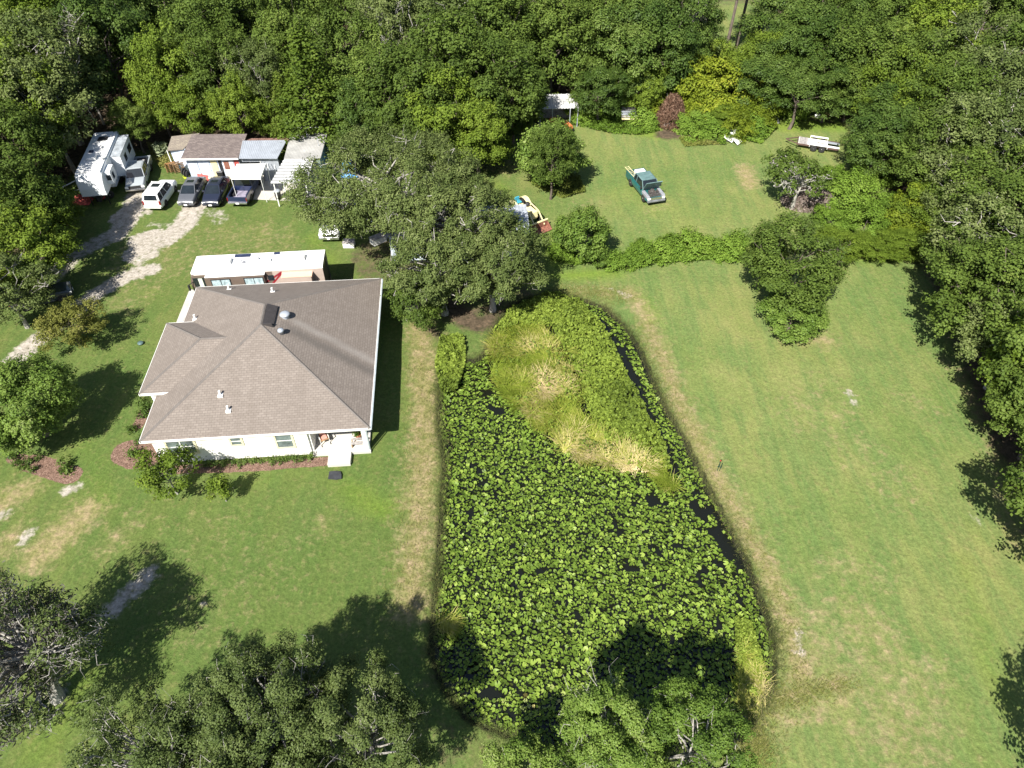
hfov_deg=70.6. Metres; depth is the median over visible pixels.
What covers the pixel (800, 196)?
brush pile
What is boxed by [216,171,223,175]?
wheeled bin
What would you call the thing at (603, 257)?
broadleaf tree
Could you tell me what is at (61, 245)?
broadleaf tree
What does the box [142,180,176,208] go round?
parked car
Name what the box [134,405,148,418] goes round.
bedding plant
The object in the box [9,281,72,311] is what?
parked car
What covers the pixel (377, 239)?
parked car
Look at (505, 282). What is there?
oak tree
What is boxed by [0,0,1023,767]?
ground
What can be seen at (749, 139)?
shrub
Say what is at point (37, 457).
bedding plant
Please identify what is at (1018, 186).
oak tree
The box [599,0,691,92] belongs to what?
camphor tree
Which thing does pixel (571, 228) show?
broadleaf tree
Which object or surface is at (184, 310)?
walkway
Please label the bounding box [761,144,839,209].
oak tree
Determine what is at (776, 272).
tree
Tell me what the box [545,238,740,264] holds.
lawn weeds
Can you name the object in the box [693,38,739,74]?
shrub
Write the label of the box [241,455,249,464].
bedding plant
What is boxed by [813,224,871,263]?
vine mound
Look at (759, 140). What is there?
lawn weeds
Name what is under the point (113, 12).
camphor tree
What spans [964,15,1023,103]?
oak tree
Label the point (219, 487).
shrub
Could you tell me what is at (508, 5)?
oak tree
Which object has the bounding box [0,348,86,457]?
oak tree
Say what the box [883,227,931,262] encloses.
vine mound
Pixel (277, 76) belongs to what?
cedar tree
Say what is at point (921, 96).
broadleaf tree
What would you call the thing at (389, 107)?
oak tree
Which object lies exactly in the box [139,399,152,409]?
bedding plant
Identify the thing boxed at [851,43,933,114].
broadleaf tree
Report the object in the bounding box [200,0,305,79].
oak tree
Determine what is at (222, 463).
bedding plant
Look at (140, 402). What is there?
bedding plant
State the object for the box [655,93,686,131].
shrub
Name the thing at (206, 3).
camphor tree
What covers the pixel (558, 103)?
open shed
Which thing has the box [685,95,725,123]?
shrub
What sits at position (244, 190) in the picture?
pickup truck
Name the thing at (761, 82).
shrub
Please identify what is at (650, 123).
shrub
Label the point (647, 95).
broadleaf tree
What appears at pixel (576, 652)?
lily pads
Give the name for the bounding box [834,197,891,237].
vine mound
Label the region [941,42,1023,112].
oak tree
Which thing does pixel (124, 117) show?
oak tree
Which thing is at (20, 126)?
oak tree
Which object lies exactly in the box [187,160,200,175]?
door panel
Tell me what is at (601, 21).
camphor tree
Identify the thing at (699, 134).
shrub
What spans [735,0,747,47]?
pine tree
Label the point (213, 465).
bedding plant
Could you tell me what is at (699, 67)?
shrub
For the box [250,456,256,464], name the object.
bedding plant
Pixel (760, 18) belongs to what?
camphor tree
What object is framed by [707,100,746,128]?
shrub
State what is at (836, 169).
vine mound
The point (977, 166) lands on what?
oak tree
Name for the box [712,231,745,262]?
hedge bush
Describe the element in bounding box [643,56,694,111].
shrub
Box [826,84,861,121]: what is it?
camphor tree
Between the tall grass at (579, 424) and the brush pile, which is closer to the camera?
the tall grass at (579, 424)
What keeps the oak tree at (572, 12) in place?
on the ground at (860, 448)
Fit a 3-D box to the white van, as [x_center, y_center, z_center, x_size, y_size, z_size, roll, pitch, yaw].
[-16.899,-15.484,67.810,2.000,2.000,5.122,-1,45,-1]
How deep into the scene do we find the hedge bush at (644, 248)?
63.99 m
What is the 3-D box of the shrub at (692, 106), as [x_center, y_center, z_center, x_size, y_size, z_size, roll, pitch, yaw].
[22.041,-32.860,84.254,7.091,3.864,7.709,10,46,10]
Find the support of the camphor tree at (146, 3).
on the ground at (860, 448)
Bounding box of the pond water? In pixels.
[435,306,769,753]
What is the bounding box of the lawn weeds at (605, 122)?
[586,105,659,134]
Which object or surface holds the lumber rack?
on the ground at (860, 448)
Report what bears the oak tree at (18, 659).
on the ground at (860, 448)
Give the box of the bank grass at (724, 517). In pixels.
[414,289,792,767]
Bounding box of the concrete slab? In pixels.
[253,160,317,200]
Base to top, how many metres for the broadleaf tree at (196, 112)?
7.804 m
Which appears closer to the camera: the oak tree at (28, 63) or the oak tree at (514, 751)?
the oak tree at (514, 751)
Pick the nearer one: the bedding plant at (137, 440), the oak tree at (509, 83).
the bedding plant at (137, 440)
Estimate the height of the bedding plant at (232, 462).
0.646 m
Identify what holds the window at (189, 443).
in the house
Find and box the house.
[138,278,382,466]
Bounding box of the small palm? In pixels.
[150,141,169,155]
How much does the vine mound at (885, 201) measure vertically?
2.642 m
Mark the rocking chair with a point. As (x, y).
(323, 437)
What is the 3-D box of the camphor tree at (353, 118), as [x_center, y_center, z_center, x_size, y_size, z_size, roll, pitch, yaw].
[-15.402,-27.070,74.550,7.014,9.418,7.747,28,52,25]
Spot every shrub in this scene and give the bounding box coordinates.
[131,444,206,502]
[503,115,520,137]
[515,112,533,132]
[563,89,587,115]
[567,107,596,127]
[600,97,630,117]
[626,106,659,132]
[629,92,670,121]
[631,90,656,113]
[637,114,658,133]
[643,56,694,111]
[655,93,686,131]
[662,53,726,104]
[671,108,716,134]
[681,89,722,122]
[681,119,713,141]
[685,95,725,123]
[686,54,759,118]
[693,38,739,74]
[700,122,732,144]
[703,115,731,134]
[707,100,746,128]
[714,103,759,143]
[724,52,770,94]
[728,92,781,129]
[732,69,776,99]
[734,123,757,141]
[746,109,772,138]
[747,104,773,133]
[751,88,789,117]
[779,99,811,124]
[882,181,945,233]
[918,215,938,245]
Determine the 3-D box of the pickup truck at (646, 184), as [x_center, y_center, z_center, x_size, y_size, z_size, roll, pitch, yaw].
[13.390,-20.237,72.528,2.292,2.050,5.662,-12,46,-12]
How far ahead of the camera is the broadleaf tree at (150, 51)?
76.09 m
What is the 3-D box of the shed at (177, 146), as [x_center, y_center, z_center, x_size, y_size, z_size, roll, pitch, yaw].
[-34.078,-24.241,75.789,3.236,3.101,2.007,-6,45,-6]
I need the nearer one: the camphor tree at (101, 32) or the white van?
the white van
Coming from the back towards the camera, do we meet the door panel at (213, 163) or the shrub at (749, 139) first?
the shrub at (749, 139)
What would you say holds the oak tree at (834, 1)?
on the ground at (860, 448)
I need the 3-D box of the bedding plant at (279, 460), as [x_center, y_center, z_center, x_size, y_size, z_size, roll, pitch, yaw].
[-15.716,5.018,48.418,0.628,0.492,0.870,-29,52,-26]
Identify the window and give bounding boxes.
[163,441,199,453]
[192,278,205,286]
[228,438,244,446]
[267,275,274,280]
[273,435,296,448]
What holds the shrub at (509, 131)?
on the ground at (860, 448)
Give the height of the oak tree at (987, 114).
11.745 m
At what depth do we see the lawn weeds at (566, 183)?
73.52 m
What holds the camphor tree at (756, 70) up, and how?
on the ground at (860, 448)
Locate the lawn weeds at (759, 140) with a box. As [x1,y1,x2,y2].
[713,121,777,143]
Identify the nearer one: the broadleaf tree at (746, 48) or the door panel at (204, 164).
the door panel at (204, 164)
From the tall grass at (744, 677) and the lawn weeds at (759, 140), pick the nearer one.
the tall grass at (744, 677)
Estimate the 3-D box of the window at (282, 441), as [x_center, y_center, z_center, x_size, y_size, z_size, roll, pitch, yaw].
[-15.050,3.741,47.807,1.280,1.580,0.070,-3,45,-3]
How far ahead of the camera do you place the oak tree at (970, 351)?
49.93 m
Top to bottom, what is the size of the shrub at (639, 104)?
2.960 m
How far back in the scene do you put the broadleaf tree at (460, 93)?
70.19 m
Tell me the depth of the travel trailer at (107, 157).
71.12 m
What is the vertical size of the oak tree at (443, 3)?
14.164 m
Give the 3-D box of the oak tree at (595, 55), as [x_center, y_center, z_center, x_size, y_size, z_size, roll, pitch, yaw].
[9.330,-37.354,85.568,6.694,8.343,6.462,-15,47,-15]
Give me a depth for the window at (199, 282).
58.36 m
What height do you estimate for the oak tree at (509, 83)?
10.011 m
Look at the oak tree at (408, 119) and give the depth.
70.42 m
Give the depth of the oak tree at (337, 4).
97.34 m
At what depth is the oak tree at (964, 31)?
76.48 m
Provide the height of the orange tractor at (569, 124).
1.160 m
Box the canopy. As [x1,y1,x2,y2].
[231,163,271,200]
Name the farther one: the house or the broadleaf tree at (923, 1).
the broadleaf tree at (923, 1)
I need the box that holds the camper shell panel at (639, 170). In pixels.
[634,168,644,174]
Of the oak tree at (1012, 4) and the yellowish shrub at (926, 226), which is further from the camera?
the oak tree at (1012, 4)
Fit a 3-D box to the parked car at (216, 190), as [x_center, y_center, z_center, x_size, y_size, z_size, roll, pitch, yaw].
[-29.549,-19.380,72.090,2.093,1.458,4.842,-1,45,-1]
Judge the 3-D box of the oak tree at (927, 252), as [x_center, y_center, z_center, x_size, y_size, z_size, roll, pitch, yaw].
[36.939,-9.954,58.334,8.715,8.083,8.148,24,50,22]
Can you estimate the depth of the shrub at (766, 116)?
81.13 m
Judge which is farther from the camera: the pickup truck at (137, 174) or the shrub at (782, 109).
the shrub at (782, 109)
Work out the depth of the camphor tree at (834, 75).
80.05 m
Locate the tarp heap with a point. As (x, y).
(80, 199)
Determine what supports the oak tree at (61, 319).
on the ground at (860, 448)
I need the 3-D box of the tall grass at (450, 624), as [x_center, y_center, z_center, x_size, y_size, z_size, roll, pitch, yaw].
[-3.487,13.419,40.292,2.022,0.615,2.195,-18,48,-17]
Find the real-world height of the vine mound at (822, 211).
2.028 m
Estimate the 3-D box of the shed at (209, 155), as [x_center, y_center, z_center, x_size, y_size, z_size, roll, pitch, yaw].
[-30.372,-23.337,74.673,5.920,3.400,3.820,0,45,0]
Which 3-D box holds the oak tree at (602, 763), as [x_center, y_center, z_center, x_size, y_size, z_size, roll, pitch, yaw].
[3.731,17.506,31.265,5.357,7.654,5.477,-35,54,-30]
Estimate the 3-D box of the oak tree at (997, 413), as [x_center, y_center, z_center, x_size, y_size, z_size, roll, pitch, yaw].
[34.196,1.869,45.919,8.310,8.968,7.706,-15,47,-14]
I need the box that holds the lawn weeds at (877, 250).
[822,241,915,261]
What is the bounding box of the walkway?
[177,289,193,321]
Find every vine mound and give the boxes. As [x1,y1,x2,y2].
[807,163,849,185]
[810,164,894,226]
[811,203,853,231]
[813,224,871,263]
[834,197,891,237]
[848,154,896,190]
[849,227,912,262]
[876,192,916,229]
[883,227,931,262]
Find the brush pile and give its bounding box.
[780,187,836,213]
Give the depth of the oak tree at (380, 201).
58.58 m
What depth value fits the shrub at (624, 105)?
84.42 m
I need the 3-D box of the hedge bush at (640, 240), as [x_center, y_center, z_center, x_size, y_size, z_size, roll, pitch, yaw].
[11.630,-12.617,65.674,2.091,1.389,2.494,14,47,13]
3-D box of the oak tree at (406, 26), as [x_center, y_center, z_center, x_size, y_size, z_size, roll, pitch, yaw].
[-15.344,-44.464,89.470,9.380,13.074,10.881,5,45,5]
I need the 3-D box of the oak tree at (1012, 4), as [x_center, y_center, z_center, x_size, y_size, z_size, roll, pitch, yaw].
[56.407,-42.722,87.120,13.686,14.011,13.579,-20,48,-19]
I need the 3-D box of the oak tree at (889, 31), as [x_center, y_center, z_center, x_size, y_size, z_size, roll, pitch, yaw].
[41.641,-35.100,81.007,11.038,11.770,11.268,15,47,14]
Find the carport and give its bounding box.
[271,131,330,206]
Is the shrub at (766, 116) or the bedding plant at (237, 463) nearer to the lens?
the bedding plant at (237, 463)
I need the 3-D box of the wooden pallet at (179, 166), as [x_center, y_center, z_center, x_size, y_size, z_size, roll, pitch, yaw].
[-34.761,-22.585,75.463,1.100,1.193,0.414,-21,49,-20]
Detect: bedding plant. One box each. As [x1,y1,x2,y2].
[2,449,18,458]
[9,455,24,466]
[15,463,27,471]
[22,456,33,466]
[26,465,39,473]
[32,452,43,461]
[54,454,76,475]
[60,463,75,477]
[123,446,139,459]
[124,421,139,434]
[132,433,141,445]
[134,394,148,407]
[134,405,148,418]
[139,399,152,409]
[201,459,211,466]
[207,459,219,468]
[217,459,226,467]
[225,456,234,468]
[233,456,242,469]
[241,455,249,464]
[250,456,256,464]
[257,456,269,463]
[264,455,274,466]
[272,454,281,464]
[281,454,290,463]
[285,454,303,464]
[305,451,314,462]
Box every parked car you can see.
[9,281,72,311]
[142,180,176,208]
[177,176,206,205]
[201,176,230,205]
[369,232,386,245]
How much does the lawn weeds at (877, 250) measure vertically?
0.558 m
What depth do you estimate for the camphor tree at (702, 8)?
84.51 m
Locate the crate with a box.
[342,239,354,247]
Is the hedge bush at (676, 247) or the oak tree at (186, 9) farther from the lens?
the oak tree at (186, 9)
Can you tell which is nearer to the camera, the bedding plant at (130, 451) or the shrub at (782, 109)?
the bedding plant at (130, 451)
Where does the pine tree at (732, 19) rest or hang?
on the ground at (860, 448)
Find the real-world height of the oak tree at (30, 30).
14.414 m
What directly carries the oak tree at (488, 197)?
on the ground at (860, 448)
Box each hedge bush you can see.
[600,248,628,272]
[614,246,646,272]
[629,237,646,248]
[629,242,663,267]
[646,234,678,266]
[656,232,674,243]
[659,232,692,265]
[670,225,712,261]
[688,232,722,259]
[705,236,732,264]
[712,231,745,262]
[722,226,752,256]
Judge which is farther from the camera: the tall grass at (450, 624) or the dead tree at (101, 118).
the dead tree at (101, 118)
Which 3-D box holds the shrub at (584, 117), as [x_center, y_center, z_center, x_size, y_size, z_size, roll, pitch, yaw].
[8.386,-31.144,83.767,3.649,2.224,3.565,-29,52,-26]
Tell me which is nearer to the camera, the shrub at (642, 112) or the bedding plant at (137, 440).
the bedding plant at (137, 440)
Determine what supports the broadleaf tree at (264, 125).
on the ground at (860, 448)
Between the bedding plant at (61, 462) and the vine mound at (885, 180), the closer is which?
the bedding plant at (61, 462)
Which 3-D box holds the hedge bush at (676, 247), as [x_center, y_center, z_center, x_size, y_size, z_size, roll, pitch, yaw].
[14.602,-12.336,65.038,3.444,2.076,3.673,1,45,1]
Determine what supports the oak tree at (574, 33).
on the ground at (860, 448)
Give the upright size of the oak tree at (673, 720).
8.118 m
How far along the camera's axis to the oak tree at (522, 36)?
78.19 m
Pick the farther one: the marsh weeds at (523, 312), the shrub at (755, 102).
the shrub at (755, 102)
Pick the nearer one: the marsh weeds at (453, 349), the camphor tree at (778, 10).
the marsh weeds at (453, 349)
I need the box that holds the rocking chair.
[317,433,330,445]
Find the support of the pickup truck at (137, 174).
on the ground at (860, 448)
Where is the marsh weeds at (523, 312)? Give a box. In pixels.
[493,290,593,330]
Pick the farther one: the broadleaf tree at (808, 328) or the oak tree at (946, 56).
the oak tree at (946, 56)
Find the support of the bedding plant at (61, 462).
on the ground at (860, 448)
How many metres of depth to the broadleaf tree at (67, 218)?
62.40 m
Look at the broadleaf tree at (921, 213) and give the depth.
65.58 m
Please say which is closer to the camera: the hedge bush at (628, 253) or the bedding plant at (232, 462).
the bedding plant at (232, 462)
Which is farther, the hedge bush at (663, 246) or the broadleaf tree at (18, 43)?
the broadleaf tree at (18, 43)
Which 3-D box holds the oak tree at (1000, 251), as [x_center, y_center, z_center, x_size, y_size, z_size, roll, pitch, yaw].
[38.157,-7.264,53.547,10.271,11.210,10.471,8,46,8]
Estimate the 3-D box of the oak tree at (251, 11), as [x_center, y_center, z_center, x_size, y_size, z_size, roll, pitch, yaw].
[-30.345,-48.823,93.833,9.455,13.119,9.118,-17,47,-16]
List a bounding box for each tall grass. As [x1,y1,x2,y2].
[432,604,466,639]
[478,319,688,496]
[725,636,781,727]
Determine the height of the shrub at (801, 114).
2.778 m
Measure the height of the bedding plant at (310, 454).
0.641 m
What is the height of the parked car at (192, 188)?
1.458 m
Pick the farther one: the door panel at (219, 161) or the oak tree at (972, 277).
the door panel at (219, 161)
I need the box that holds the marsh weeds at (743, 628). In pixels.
[734,615,764,696]
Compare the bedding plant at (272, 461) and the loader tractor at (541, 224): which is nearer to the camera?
the bedding plant at (272, 461)
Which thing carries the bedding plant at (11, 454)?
on the ground at (860, 448)
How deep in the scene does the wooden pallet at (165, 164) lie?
75.37 m
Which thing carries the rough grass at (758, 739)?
on the ground at (860, 448)
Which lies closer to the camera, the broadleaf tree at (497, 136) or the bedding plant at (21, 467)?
the bedding plant at (21, 467)
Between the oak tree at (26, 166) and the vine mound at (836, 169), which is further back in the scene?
the vine mound at (836, 169)
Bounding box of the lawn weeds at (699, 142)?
[679,136,721,146]
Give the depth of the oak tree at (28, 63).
69.29 m
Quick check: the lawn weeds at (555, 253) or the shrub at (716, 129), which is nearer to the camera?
the lawn weeds at (555, 253)
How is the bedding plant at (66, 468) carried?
on the ground at (860, 448)
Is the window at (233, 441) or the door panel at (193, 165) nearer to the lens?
the window at (233, 441)
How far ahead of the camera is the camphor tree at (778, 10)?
99.56 m
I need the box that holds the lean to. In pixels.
[239,138,288,180]
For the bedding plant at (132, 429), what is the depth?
50.27 m
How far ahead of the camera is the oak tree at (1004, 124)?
62.34 m
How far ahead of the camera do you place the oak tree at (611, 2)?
82.64 m
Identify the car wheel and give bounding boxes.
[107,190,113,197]
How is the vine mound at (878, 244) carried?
on the ground at (860, 448)
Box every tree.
[0,0,100,71]
[0,4,112,145]
[0,13,58,67]
[0,29,83,169]
[0,50,99,173]
[0,94,66,180]
[0,142,75,252]
[0,165,70,259]
[0,200,85,291]
[0,250,62,328]
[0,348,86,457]
[0,560,117,757]
[9,195,80,255]
[29,295,109,353]
[41,0,151,84]
[46,0,150,113]
[51,185,85,227]
[53,4,105,124]
[59,672,218,767]
[98,0,172,49]
[104,96,155,153]
[116,13,216,122]
[125,689,286,767]
[126,61,187,138]
[140,0,198,40]
[152,0,262,103]
[153,0,175,6]
[158,0,223,81]
[160,70,219,134]
[161,628,376,767]
[177,20,264,128]
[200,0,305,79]
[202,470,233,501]
[204,69,270,139]
[214,35,288,111]
[240,85,285,136]
[244,0,295,18]
[250,0,335,47]
[253,0,338,87]
[265,71,310,144]
[268,15,368,162]
[268,643,441,767]
[277,118,499,259]
[303,2,388,116]
[319,29,415,121]
[324,0,351,9]
[324,0,357,46]
[326,75,391,148]
[345,0,419,37]
[350,38,455,138]
[351,0,443,67]
[373,86,442,148]
[374,215,503,316]
[380,268,449,331]
[381,4,506,108]
[387,166,524,264]
[394,63,500,162]
[411,115,466,165]
[412,0,504,66]
[439,100,514,172]
[440,218,552,312]
[443,3,515,73]
[445,26,551,146]
[450,0,559,69]
[472,12,539,88]
[473,57,550,144]
[478,731,555,767]
[511,0,614,92]
[513,117,595,185]
[517,0,595,93]
[525,115,578,199]
[542,713,672,767]
[550,203,613,262]
[553,0,645,89]
[553,658,664,767]
[565,35,614,87]
[568,64,635,122]
[575,4,665,94]
[584,243,612,267]
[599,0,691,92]
[608,50,642,93]
[615,59,667,107]
[622,0,703,92]
[645,674,761,767]
[653,0,728,58]
[660,11,732,60]
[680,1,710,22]
[726,0,737,42]
[729,37,809,105]
[732,0,834,42]
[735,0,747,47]
[736,28,788,77]
[738,208,855,319]
[742,235,790,285]
[748,9,817,70]
[754,292,832,344]
[757,54,839,129]
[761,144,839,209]
[766,0,826,17]
[782,13,861,93]
[789,0,875,56]
[795,7,897,86]
[801,61,860,122]
[805,0,853,12]
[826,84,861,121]
[828,55,890,121]
[836,79,926,164]
[837,0,926,52]
[838,16,939,96]
[838,120,907,184]
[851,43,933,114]
[872,26,980,99]
[881,0,990,66]
[884,56,952,133]
[885,132,954,187]
[890,102,999,184]
[890,174,963,227]
[894,58,1005,137]
[903,89,1023,206]
[905,0,965,28]
[916,152,1015,215]
[917,209,1015,281]
[918,235,1023,352]
[919,187,1023,289]
[925,0,1023,66]
[929,135,1023,216]
[933,0,1023,50]
[938,233,1022,336]
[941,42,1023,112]
[950,165,1023,239]
[951,84,1023,172]
[952,288,1023,389]
[963,0,1023,28]
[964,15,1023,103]
[970,289,1023,430]
[970,301,1023,429]
[971,228,1023,311]
[983,363,1023,460]
[994,455,1023,563]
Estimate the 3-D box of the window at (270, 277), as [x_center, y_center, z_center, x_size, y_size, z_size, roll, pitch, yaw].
[-19.556,-8.616,58.679,0.500,0.500,0.030,-4,45,-4]
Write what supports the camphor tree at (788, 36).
on the ground at (860, 448)
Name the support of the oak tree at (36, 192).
on the ground at (860, 448)
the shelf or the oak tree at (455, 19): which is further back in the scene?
the oak tree at (455, 19)
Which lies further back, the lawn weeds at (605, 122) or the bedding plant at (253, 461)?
the lawn weeds at (605, 122)
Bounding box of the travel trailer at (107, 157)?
[63,131,135,205]
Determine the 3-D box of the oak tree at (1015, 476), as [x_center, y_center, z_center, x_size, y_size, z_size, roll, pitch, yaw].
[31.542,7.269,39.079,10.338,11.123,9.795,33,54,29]
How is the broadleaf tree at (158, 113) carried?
on the ground at (860, 448)
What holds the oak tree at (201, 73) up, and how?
on the ground at (860, 448)
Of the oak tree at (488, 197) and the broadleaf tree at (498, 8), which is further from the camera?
the broadleaf tree at (498, 8)
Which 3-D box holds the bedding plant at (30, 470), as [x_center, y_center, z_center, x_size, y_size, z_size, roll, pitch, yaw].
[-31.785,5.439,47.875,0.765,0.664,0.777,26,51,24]
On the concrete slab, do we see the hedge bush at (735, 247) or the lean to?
the lean to
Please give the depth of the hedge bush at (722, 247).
64.50 m
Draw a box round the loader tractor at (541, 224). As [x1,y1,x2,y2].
[509,195,551,233]
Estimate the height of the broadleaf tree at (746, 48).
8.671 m
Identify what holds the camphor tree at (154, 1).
on the ground at (860, 448)
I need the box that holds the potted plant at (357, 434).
[351,431,360,437]
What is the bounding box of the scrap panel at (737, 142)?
[733,138,741,144]
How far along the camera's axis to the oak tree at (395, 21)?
78.82 m
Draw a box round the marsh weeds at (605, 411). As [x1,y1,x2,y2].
[505,295,672,469]
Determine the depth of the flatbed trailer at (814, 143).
79.36 m
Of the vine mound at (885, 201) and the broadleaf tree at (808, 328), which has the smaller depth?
the broadleaf tree at (808, 328)
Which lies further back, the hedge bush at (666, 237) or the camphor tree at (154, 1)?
the camphor tree at (154, 1)
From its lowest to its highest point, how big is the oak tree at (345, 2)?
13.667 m
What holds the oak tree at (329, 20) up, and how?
on the ground at (860, 448)
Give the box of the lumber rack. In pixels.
[621,105,636,124]
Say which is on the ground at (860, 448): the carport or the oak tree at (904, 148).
the oak tree at (904, 148)
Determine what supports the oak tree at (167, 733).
on the ground at (860, 448)
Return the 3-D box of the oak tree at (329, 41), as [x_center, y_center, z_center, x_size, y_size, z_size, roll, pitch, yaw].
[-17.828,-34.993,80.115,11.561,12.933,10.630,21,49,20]
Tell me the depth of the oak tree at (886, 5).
84.62 m
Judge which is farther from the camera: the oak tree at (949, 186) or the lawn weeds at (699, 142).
the lawn weeds at (699, 142)
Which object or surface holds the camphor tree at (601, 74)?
on the ground at (860, 448)
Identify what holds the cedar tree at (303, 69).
on the ground at (860, 448)
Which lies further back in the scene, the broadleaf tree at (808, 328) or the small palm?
the small palm
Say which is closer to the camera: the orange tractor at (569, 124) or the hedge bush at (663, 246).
the hedge bush at (663, 246)
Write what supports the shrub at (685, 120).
on the ground at (860, 448)
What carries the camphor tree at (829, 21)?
on the ground at (860, 448)
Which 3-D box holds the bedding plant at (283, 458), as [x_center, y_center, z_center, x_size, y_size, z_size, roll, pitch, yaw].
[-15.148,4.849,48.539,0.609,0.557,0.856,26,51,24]
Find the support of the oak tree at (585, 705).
on the ground at (860, 448)
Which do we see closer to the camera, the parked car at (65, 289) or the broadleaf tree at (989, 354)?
the broadleaf tree at (989, 354)
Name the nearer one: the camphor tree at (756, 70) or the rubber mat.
the rubber mat
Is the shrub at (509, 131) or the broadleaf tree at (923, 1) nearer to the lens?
the shrub at (509, 131)
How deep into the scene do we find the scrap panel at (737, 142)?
80.16 m
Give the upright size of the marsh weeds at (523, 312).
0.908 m
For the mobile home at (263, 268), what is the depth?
58.47 m
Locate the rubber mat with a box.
[328,471,341,479]
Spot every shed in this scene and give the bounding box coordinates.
[166,133,199,171]
[181,134,246,176]
[538,94,578,126]
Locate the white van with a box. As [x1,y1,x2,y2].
[318,201,343,239]
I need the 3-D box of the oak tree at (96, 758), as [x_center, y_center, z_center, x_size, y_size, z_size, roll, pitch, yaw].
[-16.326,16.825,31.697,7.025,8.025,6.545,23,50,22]
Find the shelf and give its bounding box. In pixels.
[351,437,362,447]
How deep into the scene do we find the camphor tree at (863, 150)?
70.80 m
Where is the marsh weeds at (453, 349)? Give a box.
[434,332,465,393]
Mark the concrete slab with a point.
(259, 194)
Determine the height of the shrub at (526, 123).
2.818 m
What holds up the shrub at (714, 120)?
on the ground at (860, 448)
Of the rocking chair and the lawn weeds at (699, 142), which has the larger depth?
the lawn weeds at (699, 142)
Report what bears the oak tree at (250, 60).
on the ground at (860, 448)
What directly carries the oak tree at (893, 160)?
on the ground at (860, 448)
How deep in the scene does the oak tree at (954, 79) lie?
68.08 m
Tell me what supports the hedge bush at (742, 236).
on the ground at (860, 448)
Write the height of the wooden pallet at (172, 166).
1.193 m
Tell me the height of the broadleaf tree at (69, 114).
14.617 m
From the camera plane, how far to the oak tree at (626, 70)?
83.55 m
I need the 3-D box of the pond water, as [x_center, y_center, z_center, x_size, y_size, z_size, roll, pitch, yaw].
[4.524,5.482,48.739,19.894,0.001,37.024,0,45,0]
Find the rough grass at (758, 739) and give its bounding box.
[366,279,862,767]
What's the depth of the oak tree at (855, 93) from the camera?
79.57 m
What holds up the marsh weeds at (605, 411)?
on the pond water
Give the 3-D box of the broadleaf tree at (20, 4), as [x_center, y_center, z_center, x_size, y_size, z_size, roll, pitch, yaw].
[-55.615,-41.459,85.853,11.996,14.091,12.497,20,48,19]
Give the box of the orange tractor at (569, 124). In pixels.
[558,116,573,130]
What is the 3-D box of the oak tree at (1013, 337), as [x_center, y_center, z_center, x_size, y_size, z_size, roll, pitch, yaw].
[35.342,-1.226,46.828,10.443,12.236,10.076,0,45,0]
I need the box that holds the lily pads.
[433,300,773,754]
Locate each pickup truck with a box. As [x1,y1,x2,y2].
[123,155,152,191]
[226,180,261,203]
[626,168,664,202]
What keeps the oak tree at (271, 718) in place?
on the ground at (860, 448)
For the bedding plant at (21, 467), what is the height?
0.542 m
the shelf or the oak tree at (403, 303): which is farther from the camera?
the oak tree at (403, 303)
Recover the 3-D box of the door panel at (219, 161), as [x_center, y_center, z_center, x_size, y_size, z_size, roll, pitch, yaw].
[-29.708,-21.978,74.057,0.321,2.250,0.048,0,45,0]
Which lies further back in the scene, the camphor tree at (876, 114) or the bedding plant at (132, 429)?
the camphor tree at (876, 114)
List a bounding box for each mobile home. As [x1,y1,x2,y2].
[188,250,330,291]
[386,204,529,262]
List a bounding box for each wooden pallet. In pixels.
[164,161,176,172]
[168,161,178,172]
[172,162,184,172]
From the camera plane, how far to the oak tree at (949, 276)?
50.71 m
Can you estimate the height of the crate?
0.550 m
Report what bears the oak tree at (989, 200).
on the ground at (860, 448)
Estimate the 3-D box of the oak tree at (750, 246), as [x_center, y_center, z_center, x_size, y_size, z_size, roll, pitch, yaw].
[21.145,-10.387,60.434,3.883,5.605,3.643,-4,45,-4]
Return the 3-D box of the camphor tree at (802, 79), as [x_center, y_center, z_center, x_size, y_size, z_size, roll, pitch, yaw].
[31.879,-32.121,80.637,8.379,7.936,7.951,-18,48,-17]
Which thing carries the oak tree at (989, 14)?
on the ground at (860, 448)
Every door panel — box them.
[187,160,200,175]
[198,160,212,176]
[210,160,218,175]
[217,160,224,175]
[222,160,234,175]
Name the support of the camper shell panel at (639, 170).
on the pickup truck at (646, 184)
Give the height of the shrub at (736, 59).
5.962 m
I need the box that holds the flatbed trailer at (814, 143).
[786,135,839,152]
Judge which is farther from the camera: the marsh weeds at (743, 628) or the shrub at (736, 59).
the shrub at (736, 59)
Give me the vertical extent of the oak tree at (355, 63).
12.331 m
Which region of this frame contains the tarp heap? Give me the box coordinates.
[73,194,93,204]
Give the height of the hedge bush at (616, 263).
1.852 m
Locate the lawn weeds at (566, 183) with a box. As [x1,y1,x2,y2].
[531,173,585,197]

